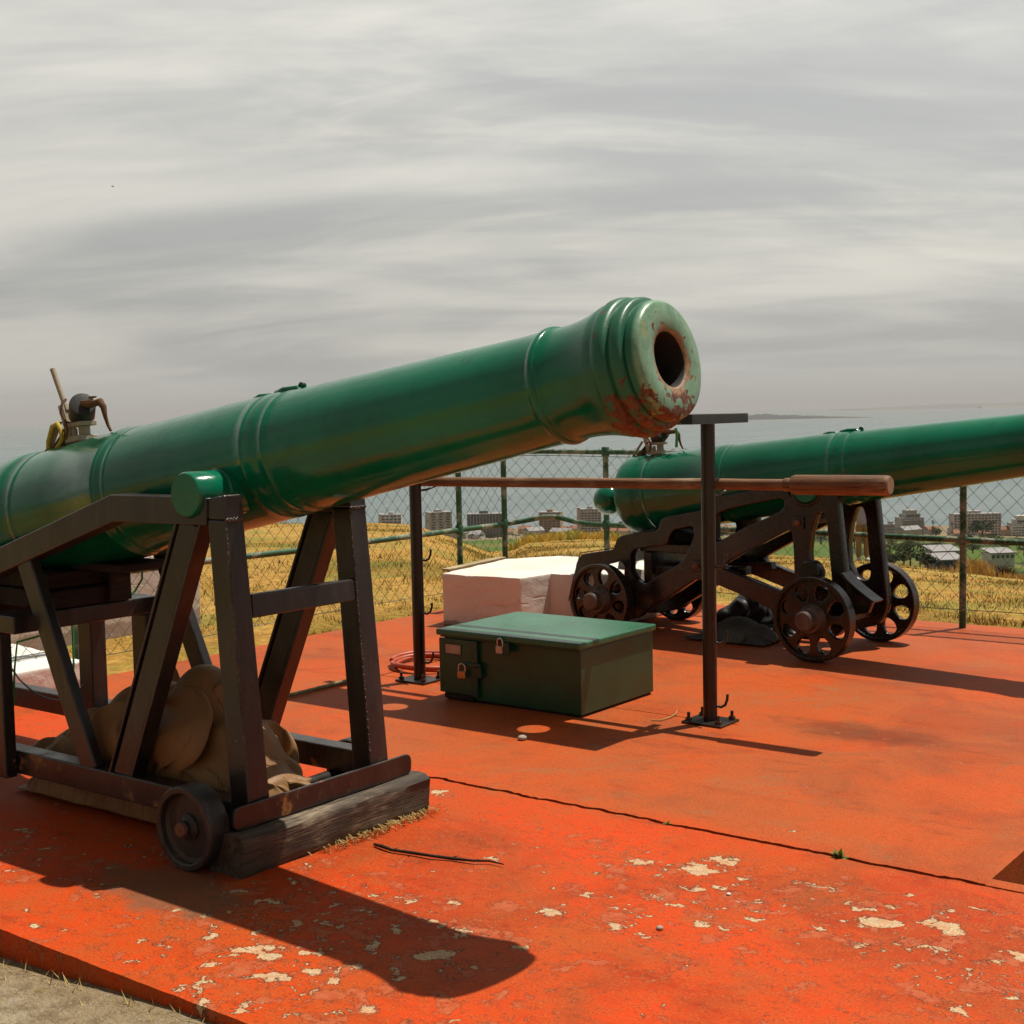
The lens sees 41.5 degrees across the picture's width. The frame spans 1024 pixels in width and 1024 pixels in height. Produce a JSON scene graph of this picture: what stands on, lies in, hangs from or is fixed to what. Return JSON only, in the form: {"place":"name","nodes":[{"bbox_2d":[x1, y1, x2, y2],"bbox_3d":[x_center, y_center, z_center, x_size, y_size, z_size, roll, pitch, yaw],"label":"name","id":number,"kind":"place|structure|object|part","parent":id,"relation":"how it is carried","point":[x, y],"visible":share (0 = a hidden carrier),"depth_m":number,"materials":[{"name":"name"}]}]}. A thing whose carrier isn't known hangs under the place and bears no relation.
{"place":"outdoors","nodes":[
{"label":"outdoors","id":0,"kind":"place"},
{"bbox_2d":[0,957,212,1023],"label":"yard ground","id":1,"kind":"structure","parent":0,"point":[26,997],"depth_m":3.36,"materials":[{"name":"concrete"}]},
{"bbox_2d":[3,957,217,1023],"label":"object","id":2,"kind":"object","parent":1,"relation":"on","point":[66,981],"visible":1,"depth_m":3.47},
{"bbox_2d":[0,407,1023,528],"bbox_3d":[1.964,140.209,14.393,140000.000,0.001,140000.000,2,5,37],"label":"sea","id":3,"kind":"structure","parent":0,"point":[16,440],"depth_m":3463.05,"materials":[{"name":"liquid"}]},
{"bbox_2d":[0,0,1023,424],"label":"sky","id":4,"kind":"structure","parent":0,"point":[828,195],"materials":[{"name":"grey"}]},
{"bbox_2d":[42,521,1023,675],"bbox_3d":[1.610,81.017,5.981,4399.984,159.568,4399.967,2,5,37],"label":"hill","id":5,"kind":"structure","parent":0,"point":[119,663],"depth_m":14.14,"materials":[{"name":"yellow plant"}]},
{"bbox_2d":[11,556,200,650],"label":"boundary wall","id":6,"kind":"structure","parent":5,"relation":"on","point":[124,623],"depth_m":9.20,"materials":[{"name":"grey concrete"}]},
{"bbox_2d":[378,512,401,523],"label":"apartment block","id":7,"kind":"structure","parent":5,"relation":"on","point":[387,518],"depth_m":1419.14,"materials":[{"name":"grey concrete"}]},
{"bbox_2d":[425,509,451,535],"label":"apartment block","id":8,"kind":"structure","parent":5,"relation":"on","point":[432,520],"depth_m":1359.32,"materials":[{"name":"grey concrete"}]},
{"bbox_2d":[446,531,468,538],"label":"cottage","id":9,"kind":"structure","parent":5,"relation":"on","point":[465,535],"depth_m":1276.95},
{"bbox_2d":[468,531,484,539],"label":"cottage","id":10,"kind":"structure","parent":5,"relation":"on","point":[474,537],"depth_m":1278.06,"materials":[{"name":"grey"}]},
{"bbox_2d":[467,511,501,537],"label":"apartment block","id":11,"kind":"structure","parent":5,"relation":"on","point":[486,515],"depth_m":1338.88,"materials":[{"name":"concrete"}]},
{"bbox_2d":[508,528,513,534],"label":"cottage","id":12,"kind":"structure","parent":5,"relation":"on","point":[510,531],"depth_m":1386.60,"materials":[{"name":"tile"}]},
{"bbox_2d":[11,447,1023,661],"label":"chain link fence","id":13,"kind":"object","parent":5,"relation":"on","point":[962,539],"visible":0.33,"depth_m":9.23,"materials":[{"name":"metal"}]},
{"bbox_2d":[518,525,531,533],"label":"cottage","id":14,"kind":"structure","parent":5,"relation":"on","point":[520,531],"depth_m":1424.91,"materials":[{"name":"tile"}]},
{"bbox_2d":[523,526,544,537],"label":"cottage","id":15,"kind":"structure","parent":5,"relation":"on","point":[537,530],"depth_m":1244.18,"materials":[{"name":"white"}]},
{"bbox_2d":[539,509,562,532],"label":"apartment block","id":16,"kind":"structure","parent":5,"relation":"on","point":[553,524],"depth_m":1298.91,"materials":[{"name":"grey concrete"}]},
{"bbox_2d":[549,528,571,532],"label":"cottage","id":17,"kind":"structure","parent":5,"relation":"on","point":[552,530],"depth_m":1201.11,"materials":[{"name":"white"}]},
{"bbox_2d":[577,506,601,532],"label":"apartment block","id":18,"kind":"structure","parent":5,"relation":"on","point":[588,513],"depth_m":1328.52,"materials":[{"name":"grey concrete"}]},
{"bbox_2d":[600,527,616,534],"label":"cottage","id":19,"kind":"structure","parent":5,"relation":"on","point":[611,529],"depth_m":1216.96,"materials":[{"name":"tile"}]},
{"bbox_2d":[617,528,629,534],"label":"cottage","id":20,"kind":"structure","parent":5,"relation":"on","point":[624,530],"depth_m":1301.78,"materials":[{"name":"grey concrete"}]},
{"bbox_2d":[721,525,734,535],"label":"cottage","id":21,"kind":"structure","parent":5,"relation":"on","point":[728,526],"depth_m":1277.46,"materials":[{"name":"tile"}]},
{"bbox_2d":[815,536,827,544],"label":"bushy tree","id":22,"kind":"object","parent":5,"relation":"on","point":[821,537],"visible":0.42,"depth_m":699.63,"materials":[{"name":"green plant"}]},
{"bbox_2d":[884,521,894,533],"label":"apartment block","id":23,"kind":"structure","parent":5,"relation":"on","point":[891,528],"depth_m":1269.60,"materials":[{"name":"grey concrete"}]},
{"bbox_2d":[886,539,897,549],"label":"bushy tree","id":24,"kind":"object","parent":5,"relation":"on","point":[891,543],"visible":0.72,"depth_m":519.75,"materials":[{"name":"green plant"}]},
{"bbox_2d":[887,552,904,562],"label":"bushy tree","id":25,"kind":"object","parent":5,"relation":"on","point":[895,557],"visible":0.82,"depth_m":259.72,"materials":[{"name":"green plant"}]},
{"bbox_2d":[892,542,909,561],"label":"bushy tree","id":26,"kind":"object","parent":5,"relation":"on","point":[900,545],"visible":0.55,"depth_m":429.07,"materials":[{"name":"green plant"}]},
{"bbox_2d":[894,550,912,564],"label":"bushy tree","id":27,"kind":"object","parent":5,"relation":"on","point":[906,554],"visible":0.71,"depth_m":299.03,"materials":[{"name":"green plant"}]},
{"bbox_2d":[898,544,915,565],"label":"bushy tree","id":28,"kind":"object","parent":5,"relation":"on","point":[905,548],"visible":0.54,"depth_m":329.74,"materials":[{"name":"green plant"}]},
{"bbox_2d":[896,525,921,534],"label":"cottage","id":29,"kind":"structure","parent":5,"relation":"on","point":[913,529],"depth_m":1161.36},
{"bbox_2d":[895,509,924,534],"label":"apartment block","id":30,"kind":"structure","parent":5,"relation":"on","point":[907,516],"depth_m":1229.86,"materials":[{"name":"grey concrete"}]},
{"bbox_2d":[904,540,921,547],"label":"bushy tree","id":31,"kind":"object","parent":5,"relation":"on","point":[911,542],"visible":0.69,"depth_m":639.14,"materials":[{"name":"green plant"}]},
{"bbox_2d":[910,548,932,566],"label":"bushy tree","id":32,"kind":"object","parent":5,"relation":"on","point":[922,553],"visible":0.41,"depth_m":279.81,"materials":[{"name":"green plant"}]},
{"bbox_2d":[916,543,932,549],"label":"bushy tree","id":33,"kind":"object","parent":5,"relation":"on","point":[920,546],"visible":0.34,"depth_m":520.24,"materials":[{"name":"green plant"}]},
{"bbox_2d":[916,554,938,568],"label":"bushy tree","id":34,"kind":"object","parent":5,"relation":"on","point":[929,559],"visible":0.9,"depth_m":239.54,"materials":[{"name":"green plant"}]},
{"bbox_2d":[924,526,940,534],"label":"cottage","id":35,"kind":"structure","parent":5,"relation":"on","point":[927,531],"depth_m":1263.50,"materials":[{"name":"grey concrete"}]},
{"bbox_2d":[929,526,941,535],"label":"bushy tree","id":36,"kind":"object","parent":5,"relation":"on","point":[935,530],"visible":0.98,"depth_m":899.79,"materials":[{"name":"green plant"}]},
{"bbox_2d":[922,544,959,567],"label":"house","id":37,"kind":"structure","parent":5,"relation":"on","point":[943,548],"depth_m":331.58,"materials":[{"name":"grey concrete"}]},
{"bbox_2d":[925,552,958,569],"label":"house","id":38,"kind":"structure","parent":5,"relation":"on","point":[947,560],"depth_m":300.15,"materials":[{"name":"concrete"}]},
{"bbox_2d":[951,529,959,536],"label":"cottage","id":39,"kind":"structure","parent":5,"relation":"on","point":[954,532],"depth_m":1157.43,"materials":[{"name":"tile"}]},
{"bbox_2d":[967,543,982,553],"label":"bushy tree","id":40,"kind":"object","parent":5,"relation":"on","point":[972,547],"visible":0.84,"depth_m":639.81,"materials":[{"name":"green plant"}]},
{"bbox_2d":[949,510,1001,534],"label":"apartment block","id":41,"kind":"structure","parent":5,"relation":"on","point":[954,518],"depth_m":1239.45,"materials":[{"name":"grey concrete"}]},
{"bbox_2d":[967,519,995,534],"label":"bushy tree","id":42,"kind":"object","parent":5,"relation":"on","point":[982,526],"visible":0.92,"depth_m":1048.39,"materials":[{"name":"green plant"}]},
{"bbox_2d":[976,529,989,535],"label":"cottage","id":43,"kind":"structure","parent":5,"relation":"on","point":[977,533],"depth_m":1182.12,"materials":[{"name":"tile"}]},
{"bbox_2d":[978,534,1004,538],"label":"bushy tree","id":44,"kind":"object","parent":5,"relation":"on","point":[992,536],"visible":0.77,"depth_m":879.92,"materials":[{"name":"green plant"}]},
{"bbox_2d":[980,547,1016,567],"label":"house","id":45,"kind":"structure","parent":5,"relation":"on","point":[1006,554],"depth_m":420.24,"materials":[{"name":"grey concrete"}]},
{"bbox_2d":[993,565,1016,576],"bbox_3d":[10.926,1.347,30.045,0.738,0.549,1.932,0,4,19],"label":"brown bush","id":46,"kind":"object","parent":5,"relation":"on","point":[1005,569],"visible":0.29,"depth_m":29.50,"materials":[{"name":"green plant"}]},
{"bbox_2d":[1001,526,1009,535],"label":"cottage","id":47,"kind":"structure","parent":5,"relation":"on","point":[1005,531],"depth_m":1218.31,"materials":[{"name":"tile"}]},
{"bbox_2d":[1007,515,1023,536],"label":"apartment block","id":48,"kind":"structure","parent":5,"relation":"on","point":[1016,527],"depth_m":1209.60,"materials":[{"name":"grey concrete"}]},
{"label":"slab base","id":49,"kind":"structure","parent":5,"relation":"on","visible":0},
{"bbox_2d":[107,609,451,699],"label":"slab","id":50,"kind":"structure","parent":49,"relation":"on","point":[322,660],"depth_m":7.96,"materials":[{"name":"red paint"}]},
{"bbox_2d":[442,555,674,624],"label":"whitewashed plinth","id":51,"kind":"structure","parent":50,"relation":"on","point":[541,585],"depth_m":8.83,"materials":[{"name":"white paint"}]},
{"bbox_2d":[442,556,505,571],"bbox_3d":[-0.264,0.548,9.752,0.075,0.399,0.602,3,6,41],"label":"wooden plank","id":52,"kind":"object","parent":51,"relation":"on","point":[471,564],"visible":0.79,"depth_m":9.70,"materials":[{"name":"beige wood"}]},
{"bbox_2d":[280,675,735,801],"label":"slab","id":53,"kind":"structure","parent":49,"relation":"on","point":[432,731],"depth_m":5.84,"materials":[{"name":"red paint"}]},
{"bbox_2d":[289,679,346,696],"bbox_3d":[-1.017,0.903,6.872,0.028,0.020,0.977,2,5,36],"label":"olive cable","id":54,"kind":"object","parent":53,"relation":"on","point":[317,688],"visible":0.45,"depth_m":6.89,"materials":[{"name":"green rubber"}]},
{"bbox_2d":[518,735,526,740],"bbox_3d":[0.044,0.965,5.783,0.039,0.024,0.039,-4,5,-31],"label":"pebble","id":55,"kind":"object","parent":53,"relation":"on","point":[522,737],"visible":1,"depth_m":5.77,"materials":[{"name":"stone"}]},
{"bbox_2d":[395,413,747,728],"bbox_3d":[0.217,0.225,6.563,1.940,1.374,0.530,2,5,37],"label":"implement rack","id":56,"kind":"object","parent":53,"relation":"on","point":[706,716],"visible":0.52,"depth_m":6.00,"materials":[{"name":"metal"}]},
{"bbox_2d":[421,475,893,495],"bbox_3d":[0.451,-0.146,6.433,2.802,0.093,0.087,2,5,37],"label":"wooden rammer","id":57,"kind":"object","parent":56,"relation":"on","point":[864,485],"visible":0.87,"depth_m":6.04,"materials":[{"name":"brown wood"}]},
{"bbox_2d":[651,710,676,720],"bbox_3d":[0.710,0.929,6.155,0.047,0.005,0.232,2,5,37],"label":"bent wire","id":58,"kind":"object","parent":53,"relation":"on","point":[665,718],"visible":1,"depth_m":6.10,"materials":[{"name":"metal"}]},
{"bbox_2d":[0,706,1023,1023],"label":"slab","id":59,"kind":"structure","parent":49,"relation":"on","point":[560,914],"depth_m":3.70,"materials":[{"name":"red paint"}]},
{"bbox_2d":[11,644,79,688],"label":"whitewashed plinth","id":60,"kind":"structure","parent":59,"relation":"on","point":[31,669],"depth_m":6.92,"materials":[{"name":"white paint"}]},
{"bbox_2d":[16,664,311,824],"bbox_3d":[-1.236,0.754,4.831,1.426,0.618,0.352,2,5,37],"label":"tarpaulin","id":61,"kind":"object","parent":59,"relation":"on","point":[190,744],"visible":0.37,"depth_m":4.60,"materials":[{"name":"beige fabric"}]},
{"bbox_2d":[210,770,429,879],"bbox_3d":[-0.615,1.017,4.491,0.164,0.133,0.884,2,5,37],"label":"wooden sleeper","id":62,"kind":"object","parent":59,"relation":"on","point":[250,851],"visible":0.85,"depth_m":4.36,"materials":[{"name":"brown wood"}]},
{"bbox_2d":[0,297,700,871],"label":"cannon","id":63,"kind":"object","parent":59,"relation":"on","point":[88,521],"visible":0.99,"depth_m":4.36,"materials":[{"name":"green paint"}]},
{"bbox_2d":[12,668,85,701],"bbox_3d":[-1.903,0.709,5.529,0.527,0.118,0.009,2,5,37],"label":"black cable","id":64,"kind":"object","parent":63,"relation":"attached to","point":[35,693],"visible":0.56,"depth_m":5.57,"materials":[{"name":"black rubber"}]},
{"bbox_2d":[71,625,74,669],"bbox_3d":[-1.879,0.589,5.765,0.014,0.411,0.033,0,4,17],"label":"green cable","id":65,"kind":"object","parent":63,"relation":"attached to","point":[73,655],"visible":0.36,"depth_m":5.77,"materials":[{"name":"green rubber"}]},
{"bbox_2d":[13,571,142,702],"bbox_3d":[-1.624,0.467,5.098,0.524,0.541,0.077,-5,6,-40],"label":"green cable","id":66,"kind":"object","parent":63,"relation":"hanging from","point":[37,636],"visible":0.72,"depth_m":4.96,"materials":[{"name":"green rubber"}]},
{"bbox_2d":[308,804,447,855],"bbox_3d":[-0.431,1.061,4.556,0.126,0.023,0.659,2,5,37],"label":"straw","id":67,"kind":"object","parent":59,"relation":"on","point":[409,817],"visible":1,"depth_m":4.56,"materials":[{"name":"beige plant"}]},
{"bbox_2d":[373,843,503,864],"bbox_3d":[-0.244,1.084,4.270,0.482,0.014,0.047,1,5,27],"label":"fallen twig","id":68,"kind":"object","parent":59,"relation":"on","point":[456,858],"visible":1,"depth_m":4.26,"materials":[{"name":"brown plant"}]},
{"bbox_2d":[831,848,848,858],"bbox_3d":[1.018,1.062,4.202,0.064,0.034,0.057,2,5,37],"label":"weed plant","id":69,"kind":"object","parent":59,"relation":"on","point":[837,854],"visible":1,"depth_m":4.20,"materials":[{"name":"green plant"}]},
{"bbox_2d":[382,603,978,724],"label":"slab","id":70,"kind":"structure","parent":49,"relation":"on","point":[753,681],"depth_m":7.30,"materials":[{"name":"red paint"}]},
{"bbox_2d":[389,650,439,671],"bbox_3d":[-0.449,0.830,7.506,0.483,0.057,0.455,2,5,37],"label":"garden hose","id":71,"kind":"object","parent":70,"relation":"on","point":[397,660],"visible":0.48,"depth_m":7.57,"materials":[{"name":"orange rubber"}]},
{"bbox_2d":[436,611,655,717],"bbox_3d":[0.166,0.735,6.644,0.855,0.348,0.682,2,5,37],"label":"storage chest","id":72,"kind":"object","parent":70,"relation":"on","point":[573,666],"visible":1,"depth_m":6.43,"materials":[{"name":"green paint"}]},
{"bbox_3d":[-0.271,0.752,6.589,0.206,0.268,0.018,2,5,37],"label":"door","id":73,"kind":"part","parent":72,"relation":"part of","materials":[{"name":"green paint"}]},
{"bbox_2d":[457,663,466,678],"bbox_3d":[-0.242,0.766,6.528,0.042,0.075,0.020,1,5,23],"label":"padlock","id":74,"kind":"object","parent":72,"relation":"hanging from","point":[461,674],"visible":1,"depth_m":6.52,"materials":[{"name":"gold metal"}]},
{"bbox_2d":[496,638,502,653],"bbox_3d":[-0.056,0.631,6.379,0.042,0.075,0.020,3,6,43],"label":"padlock","id":75,"kind":"object","parent":72,"relation":"hanging from","point":[499,649],"visible":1,"depth_m":6.37,"materials":[{"name":"gold metal"}]},
{"bbox_2d":[685,616,791,645],"bbox_3d":[1.375,0.700,8.189,0.541,0.128,0.400,2,5,37],"label":"canvas cover","id":76,"kind":"object","parent":70,"relation":"on","point":[742,630],"visible":0.77,"depth_m":8.06,"materials":[{"name":"black fabric"}]},
{"bbox_2d":[717,594,795,634],"bbox_3d":[1.631,0.607,8.483,0.781,0.256,0.408,2,5,37],"label":"rubber sheet","id":77,"kind":"object","parent":76,"relation":"on","point":[743,606],"visible":0.21,"depth_m":8.40,"materials":[{"name":"black rubber"}]},
{"bbox_2d":[568,413,1023,662],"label":"cannon","id":78,"kind":"object","parent":70,"relation":"on","point":[809,600],"visible":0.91,"depth_m":7.79,"materials":[{"name":"metal"}]},
{"bbox_2d":[555,725,1023,885],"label":"slab","id":79,"kind":"structure","parent":49,"relation":"on","point":[942,815],"depth_m":4.83,"materials":[{"name":"red paint"}]},
{"bbox_2d":[738,625,1023,763],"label":"slab","id":80,"kind":"structure","parent":49,"relation":"on","point":[962,694],"depth_m":6.33,"materials":[{"name":"red paint"}]},
{"bbox_2d":[985,879,1023,893],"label":"slab","id":81,"kind":"structure","parent":49,"relation":"on","point":[1006,886],"depth_m":3.92,"materials":[{"name":"red paint"}]},
{"bbox_2d":[508,529,626,550],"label":"tall dry grass","id":82,"kind":"structure","parent":0,"point":[571,533],"depth_m":50.55,"materials":[{"name":"yellow plant"}]},
{"bbox_2d":[748,418,852,420],"bbox_3d":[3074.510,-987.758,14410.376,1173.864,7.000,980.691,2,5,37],"label":"island shore","id":83,"kind":"structure","parent":0,"point":[802,419],"depth_m":14343.74,"materials":[{"name":"grey"}]},
{"bbox_2d":[748,414,873,419],"bbox_3d":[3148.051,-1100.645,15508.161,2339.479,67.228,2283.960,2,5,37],"label":"island","id":84,"kind":"structure","parent":0,"point":[763,417],"depth_m":15047.84,"materials":[{"name":"grey"}]},
{"bbox_2d":[839,402,1023,409],"bbox_3d":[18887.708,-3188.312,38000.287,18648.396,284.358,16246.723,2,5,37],"label":"hills","id":85,"kind":"structure","parent":0,"point":[947,406],"depth_m":36674.17,"materials":[{"name":"grey"}]},
{"bbox_2d":[908,556,1023,579],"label":"tall grass","id":86,"kind":"structure","parent":0,"point":[974,566],"depth_m":28.79,"materials":[{"name":"yellow plant"}]},
{"bbox_2d":[978,405,1023,407],"bbox_3d":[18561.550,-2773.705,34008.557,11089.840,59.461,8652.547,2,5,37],"label":"beach","id":87,"kind":"structure","parent":0,"point":[1000,406],"depth_m":33878.38,"materials":[{"name":"beige sand"}]},
{"bbox_2d":[1016,546,1023,555],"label":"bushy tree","id":88,"kind":"object","parent":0,"point":[1019,548],"visible":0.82,"depth_m":600.00,"materials":[{"name":"green plant"}]}
]}

